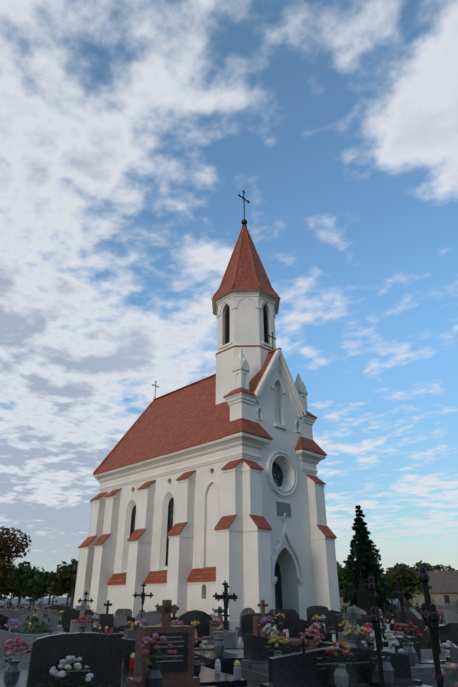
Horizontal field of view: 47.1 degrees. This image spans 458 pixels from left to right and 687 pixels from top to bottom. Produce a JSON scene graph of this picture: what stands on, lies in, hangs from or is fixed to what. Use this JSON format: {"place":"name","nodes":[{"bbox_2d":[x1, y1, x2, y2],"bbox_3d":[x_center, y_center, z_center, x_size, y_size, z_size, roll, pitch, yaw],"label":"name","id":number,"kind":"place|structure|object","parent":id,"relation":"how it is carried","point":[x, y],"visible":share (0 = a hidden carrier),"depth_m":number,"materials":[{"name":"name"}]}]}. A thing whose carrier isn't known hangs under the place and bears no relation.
{"place":"outdoors","nodes":[
{"label":"outdoors","id":0,"kind":"place"},
{"bbox_2d":[105,581,215,615],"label":"chapel lower walls","id":1,"kind":"structure","parent":0,"point":[200,597],"depth_m":26.80,"materials":[{"name":"white paint"}]},
{"bbox_2d":[100,459,284,608],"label":"chapel wall","id":2,"kind":"structure","parent":0,"point":[203,477],"depth_m":28.33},
{"bbox_2d":[73,289,340,630],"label":"stone trim","id":3,"kind":"structure","parent":2,"relation":"attached to","point":[245,561],"depth_m":27.64,"materials":[{"name":"white paint"}]},
{"bbox_2d":[131,462,282,558],"bbox_3d":[-1.495,10.549,29.352,3.560,6.700,9.115,23,-34,-39],"label":"window glass","id":4,"kind":"object","parent":2,"relation":"in","point":[277,484],"visible":0.17,"depth_m":28.73,"materials":[{"name":"glass"}]},
{"bbox_2d":[78,228,336,584],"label":"chapel roof tiles","id":5,"kind":"object","parent":2,"relation":"on","point":[189,416],"visible":0.27,"depth_m":31.75,"materials":[{"name":"red tile"}]},
{"bbox_2d":[93,225,280,473],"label":"roof ridge caps","id":6,"kind":"object","parent":5,"relation":"on","point":[242,231],"visible":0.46,"depth_m":35.54,"materials":[{"name":"red tile"}]},
{"bbox_2d":[0,597,399,602],"bbox_3d":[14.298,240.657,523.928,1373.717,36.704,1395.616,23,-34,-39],"label":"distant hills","id":7,"kind":"structure","parent":0,"point":[58,599],"depth_m":693.34,"materials":[{"name":"green plant"}]},
{"bbox_2d":[130,190,283,565],"bbox_3d":[-2.173,0.971,34.904,3.475,25.590,11.701,23,-34,-39],"label":"metalwork","id":8,"kind":"object","parent":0,"point":[244,221],"visible":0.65,"depth_m":29.54,"materials":[{"name":"black metal"}]},
{"bbox_2d":[0,603,440,686],"bbox_3d":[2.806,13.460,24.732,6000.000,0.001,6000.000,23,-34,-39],"label":"ground","id":9,"kind":"structure","parent":0,"point":[2,604],"depth_m":270.46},
{"bbox_2d":[0,566,443,686],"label":"grave crosses","id":10,"kind":"object","parent":9,"relation":"on","point":[430,615],"visible":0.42,"depth_m":4.02,"materials":[{"name":"black metal"}]},
{"bbox_2d":[0,602,457,686],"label":"terrazzo graves","id":11,"kind":"object","parent":9,"relation":"on","point":[341,676],"visible":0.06,"depth_m":7.91,"materials":[{"name":"grey stone"}]},
{"bbox_2d":[0,600,457,686],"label":"graves","id":12,"kind":"object","parent":9,"relation":"on","point":[102,654],"depth_m":6.60,"materials":[{"name":"black stone"}]},
{"bbox_2d":[0,605,369,671],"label":"grave slabs","id":13,"kind":"structure","parent":12,"relation":"attached to","point":[248,610],"depth_m":5.88,"materials":[{"name":"grey stone"}]},
{"bbox_2d":[0,605,457,686],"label":"grave flowers","id":14,"kind":"object","parent":12,"relation":"on","point":[65,664],"visible":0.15,"depth_m":7.76,"materials":[{"name":"multicoloured plant"}]},
{"bbox_2d":[0,607,457,686],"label":"grave flower leaves","id":15,"kind":"object","parent":14,"relation":"attached to","point":[451,677],"visible":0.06,"depth_m":7.41,"materials":[{"name":"green plant"}]},
{"bbox_2d":[4,600,457,686],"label":"gravestones","id":16,"kind":"object","parent":9,"relation":"on","point":[423,673],"visible":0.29,"depth_m":11.45,"materials":[{"name":"grey stone"}]},
{"bbox_2d":[356,576,371,615],"bbox_3d":[5.566,10.651,21.796,0.840,1.850,0.840,-12,-29,23],"label":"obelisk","id":17,"kind":"object","parent":16,"relation":"on","point":[363,602],"visible":0.64,"depth_m":21.67,"materials":[{"name":"stone"}]},
{"bbox_2d":[29,600,436,686],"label":"gravestones","id":18,"kind":"object","parent":9,"relation":"on","point":[166,609],"depth_m":5.86,"materials":[{"name":"stone"}]},
{"bbox_2d":[339,568,457,605],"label":"house walls","id":19,"kind":"structure","parent":9,"relation":"on","point":[438,598],"depth_m":98.00,"materials":[{"name":"beige paint"}]},
{"bbox_2d":[343,595,449,602],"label":"house windows","id":20,"kind":"structure","parent":19,"relation":"in","point":[446,599],"depth_m":97.41,"materials":[{"name":"glass"}]},
{"bbox_2d":[339,570,457,595],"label":"house roofs","id":21,"kind":"structure","parent":19,"relation":"on","point":[443,582],"depth_m":100.27,"materials":[{"name":"grey tile"}]},
{"bbox_2d":[0,0,457,597],"label":"sky","id":22,"kind":"structure","parent":0,"point":[132,132],"materials":[{"name":"blue"}]},
{"bbox_2d":[216,296,275,436],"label":"chapel tower","id":23,"kind":"structure","parent":0,"point":[246,323],"depth_m":31.68,"materials":[{"name":"white paint"}]},
{"bbox_2d":[216,345,271,354],"bbox_3d":[1.095,0.974,32.824,3.810,0.110,3.810,23,-34,-39],"label":"chapel tower band","id":24,"kind":"object","parent":23,"relation":"attached to","point":[244,346],"visible":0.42,"depth_m":31.14,"materials":[{"name":"white paint"}]},
{"bbox_2d":[225,307,268,343],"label":"belfry louvers","id":25,"kind":"object","parent":23,"relation":"in","point":[227,326],"visible":0.35,"depth_m":32.72,"materials":[{"name":"black wood"}]},
{"bbox_2d":[233,361,307,410],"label":"pinnacles","id":26,"kind":"object","parent":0,"point":[241,377],"visible":0.5,"depth_m":28.64,"materials":[{"name":"white paint"}]},
{"bbox_2d":[230,368,315,620],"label":"front facade wall","id":27,"kind":"structure","parent":0,"point":[276,405],"depth_m":27.68,"materials":[{"name":"white paint"}]},
{"bbox_2d":[274,561,281,608],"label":"church door","id":28,"kind":"structure","parent":27,"relation":"in","point":[278,593],"depth_m":26.58,"materials":[{"name":"black wood"}]},
{"bbox_2d":[276,501,290,517],"bbox_3d":[2.818,8.563,27.125,1.100,0.700,0.035,23,-34,-39],"label":"wall plaque","id":29,"kind":"object","parent":27,"relation":"attached to","point":[282,508],"visible":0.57,"depth_m":27.12,"materials":[{"name":"grey stone"}]},
{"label":"grave gravel","id":30,"kind":"object","parent":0,"visible":0},
{"bbox_2d":[9,611,442,679],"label":"grave lanterns","id":31,"kind":"object","parent":30,"relation":"on","point":[237,670],"depth_m":7.91,"materials":[{"name":"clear glass"}]}
]}

